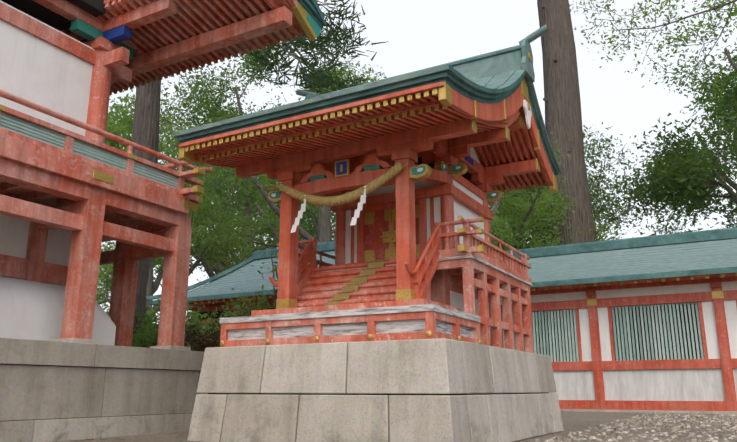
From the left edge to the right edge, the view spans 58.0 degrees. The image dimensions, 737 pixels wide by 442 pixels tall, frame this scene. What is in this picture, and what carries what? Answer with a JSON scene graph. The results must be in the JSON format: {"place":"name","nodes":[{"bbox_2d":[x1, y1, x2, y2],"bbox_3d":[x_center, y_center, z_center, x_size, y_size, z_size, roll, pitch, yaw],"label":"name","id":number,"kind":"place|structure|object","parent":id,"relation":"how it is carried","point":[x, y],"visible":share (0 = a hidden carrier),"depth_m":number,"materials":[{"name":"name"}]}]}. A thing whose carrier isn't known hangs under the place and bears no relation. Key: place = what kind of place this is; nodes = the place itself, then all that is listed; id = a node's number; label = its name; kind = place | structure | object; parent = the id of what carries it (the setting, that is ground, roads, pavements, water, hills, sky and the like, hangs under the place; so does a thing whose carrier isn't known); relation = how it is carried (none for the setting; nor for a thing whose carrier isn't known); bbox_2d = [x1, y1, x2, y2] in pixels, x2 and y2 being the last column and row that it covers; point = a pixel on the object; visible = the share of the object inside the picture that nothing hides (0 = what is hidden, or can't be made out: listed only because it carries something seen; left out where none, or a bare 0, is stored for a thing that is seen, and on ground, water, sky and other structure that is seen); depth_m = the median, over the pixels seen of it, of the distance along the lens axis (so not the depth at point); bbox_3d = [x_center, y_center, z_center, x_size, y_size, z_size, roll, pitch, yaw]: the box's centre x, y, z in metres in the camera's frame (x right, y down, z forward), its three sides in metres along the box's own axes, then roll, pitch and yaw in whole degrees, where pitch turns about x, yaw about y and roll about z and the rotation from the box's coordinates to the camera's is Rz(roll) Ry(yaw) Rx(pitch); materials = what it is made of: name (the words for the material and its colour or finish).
{"place":"outdoors","nodes":[
{"label":"outdoors","id":0,"kind":"place"},
{"bbox_2d":[52,411,736,441],"bbox_3d":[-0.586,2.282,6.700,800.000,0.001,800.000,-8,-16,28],"label":"gravel ground","id":1,"kind":"structure","parent":0,"point":[575,421],"depth_m":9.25,"materials":[{"name":"grey gravel"}]},
{"bbox_2d":[96,291,156,332],"bbox_3d":[-7.052,3.566,17.858,4.636,3.650,3.458,-8,-16,28],"label":"shrub","id":2,"kind":"object","parent":1,"relation":"on","point":[148,312],"depth_m":18.28,"materials":[{"name":"green plant"}]},
{"bbox_2d":[108,302,216,342],"bbox_3d":[-5.103,3.283,15.984,4.018,2.655,4.306,-8,-16,28],"label":"shrub","id":3,"kind":"object","parent":1,"relation":"on","point":[198,314],"depth_m":15.70,"materials":[{"name":"green plant"}]},
{"bbox_2d":[0,0,325,441],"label":"shrine building","id":4,"kind":"structure","parent":1,"relation":"on","point":[76,191],"depth_m":9.19,"materials":[{"name":"paint"}]},
{"bbox_2d":[96,101,279,318],"bbox_3d":[-9.806,1.622,29.587,12.166,12.967,8.948,-2,-14,7],"label":"camphor tree","id":5,"kind":"object","parent":1,"relation":"on","point":[222,249],"depth_m":29.25,"materials":[{"name":"green plant"}]},
{"bbox_2d":[132,285,263,350],"bbox_3d":[-3.570,2.852,14.056,3.740,2.914,3.734,-8,-16,28],"label":"shrub","id":6,"kind":"object","parent":1,"relation":"on","point":[146,336],"depth_m":13.75,"materials":[{"name":"green plant"}]},
{"bbox_2d":[184,308,242,351],"bbox_3d":[-2.694,2.803,12.709,2.512,2.282,2.613,-8,-16,28],"label":"nandina bush","id":7,"kind":"object","parent":1,"relation":"on","point":[205,342],"depth_m":12.35,"materials":[{"name":"green plant"}]},
{"bbox_2d":[112,42,335,286],"bbox_3d":[-8.728,-1.667,37.757,21.428,22.987,13.567,11,-18,-36],"label":"camphor tree","id":8,"kind":"object","parent":1,"relation":"on","point":[207,108],"depth_m":37.42,"materials":[{"name":"green plant"}]},
{"bbox_2d":[118,99,333,281],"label":"camphor tree","id":9,"kind":"object","parent":1,"relation":"on","point":[253,201],"depth_m":48.90,"materials":[{"name":"green plant"}]},
{"bbox_2d":[146,241,334,332],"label":"hall","id":10,"kind":"structure","parent":1,"relation":"on","point":[249,280],"depth_m":21.95,"materials":[{"name":"white paint"}]},
{"bbox_2d":[106,52,386,271],"bbox_3d":[-4.209,0.227,31.000,12.010,15.971,16.573,-28,-31,62],"label":"camphor tree","id":11,"kind":"object","parent":1,"relation":"on","point":[129,128],"depth_m":28.17,"materials":[{"name":"green plant"}]},
{"bbox_2d":[208,245,304,324],"bbox_3d":[-1.560,1.679,10.316,1.577,2.982,1.669,-8,-16,28],"label":"shrub","id":12,"kind":"object","parent":1,"relation":"on","point":[259,305],"depth_m":10.20,"materials":[{"name":"green plant"}]},
{"bbox_2d":[132,0,388,342],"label":"tree","id":13,"kind":"object","parent":1,"relation":"on","point":[320,76],"depth_m":15.59,"materials":[{"name":"green plant"}]},
{"bbox_2d":[187,338,563,441],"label":"stone base","id":14,"kind":"object","parent":1,"relation":"on","point":[434,390],"visible":1,"depth_m":6.80,"materials":[{"name":"grey stone"}]},
{"bbox_2d":[219,137,533,352],"bbox_3d":[0.368,0.163,8.992,2.950,3.164,3.791,-8,-16,28],"label":"small shrine","id":15,"kind":"object","parent":14,"relation":"on","point":[418,255],"visible":0.92,"depth_m":8.03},
{"bbox_2d":[261,161,407,232],"bbox_3d":[-0.450,-0.232,7.790,2.031,0.728,0.251,-8,-16,28],"label":"shimenawa rope","id":16,"kind":"object","parent":15,"relation":"attached to","point":[360,193],"visible":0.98,"depth_m":7.65,"materials":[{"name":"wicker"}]},
{"bbox_2d":[172,25,561,192],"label":"shrine roof","id":17,"kind":"structure","parent":15,"relation":"on","point":[485,106],"depth_m":7.81,"materials":[{"name":"wood"}]},
{"bbox_2d":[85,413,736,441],"bbox_3d":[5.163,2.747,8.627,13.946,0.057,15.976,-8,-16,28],"label":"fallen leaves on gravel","id":18,"kind":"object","parent":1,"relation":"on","point":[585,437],"visible":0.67,"depth_m":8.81,"materials":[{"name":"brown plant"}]},
{"bbox_2d":[489,123,624,250],"bbox_3d":[4.992,1.297,25.343,8.517,11.236,9.418,12,-18,-39],"label":"camphor tree","id":19,"kind":"object","parent":1,"relation":"on","point":[507,219],"depth_m":23.57,"materials":[{"name":"green plant"}]},
{"bbox_2d":[537,0,594,244],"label":"trunk","id":20,"kind":"object","parent":1,"relation":"on","point":[563,116],"visible":0.48,"depth_m":25.44,"materials":[{"name":"brown wood"}]},
{"bbox_2d":[541,5,570,234],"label":"pine trunk knots","id":21,"kind":"object","parent":20,"relation":"attached to","point":[546,99],"visible":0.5,"depth_m":25.91,"materials":[{"name":"brown plant"}]},
{"bbox_2d":[491,122,649,249],"bbox_3d":[6.634,1.514,34.645,15.048,15.336,15.303,-8,-16,28],"label":"camphor tree","id":22,"kind":"object","parent":1,"relation":"on","point":[593,195],"depth_m":34.05,"materials":[{"name":"green plant"}]},
{"bbox_2d":[500,227,736,413],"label":"perimeter wall","id":23,"kind":"structure","parent":1,"relation":"on","point":[646,324],"depth_m":17.55,"materials":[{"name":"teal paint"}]},
{"bbox_2d":[569,0,736,120],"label":"camphor tree","id":24,"kind":"object","parent":1,"relation":"on","point":[686,37],"depth_m":27.14,"materials":[{"name":"green plant"}]},
{"bbox_2d":[592,9,736,230],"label":"camphor tree","id":25,"kind":"object","parent":1,"relation":"on","point":[673,157],"depth_m":28.16,"materials":[{"name":"green plant"}]},
{"bbox_2d":[639,29,736,235],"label":"camphor tree","id":26,"kind":"object","parent":1,"relation":"on","point":[686,220],"depth_m":36.03,"materials":[{"name":"green plant"}]},
{"bbox_2d":[98,0,736,323],"label":"sky","id":27,"kind":"structure","parent":0,"point":[420,34],"materials":[{"name":"white"}]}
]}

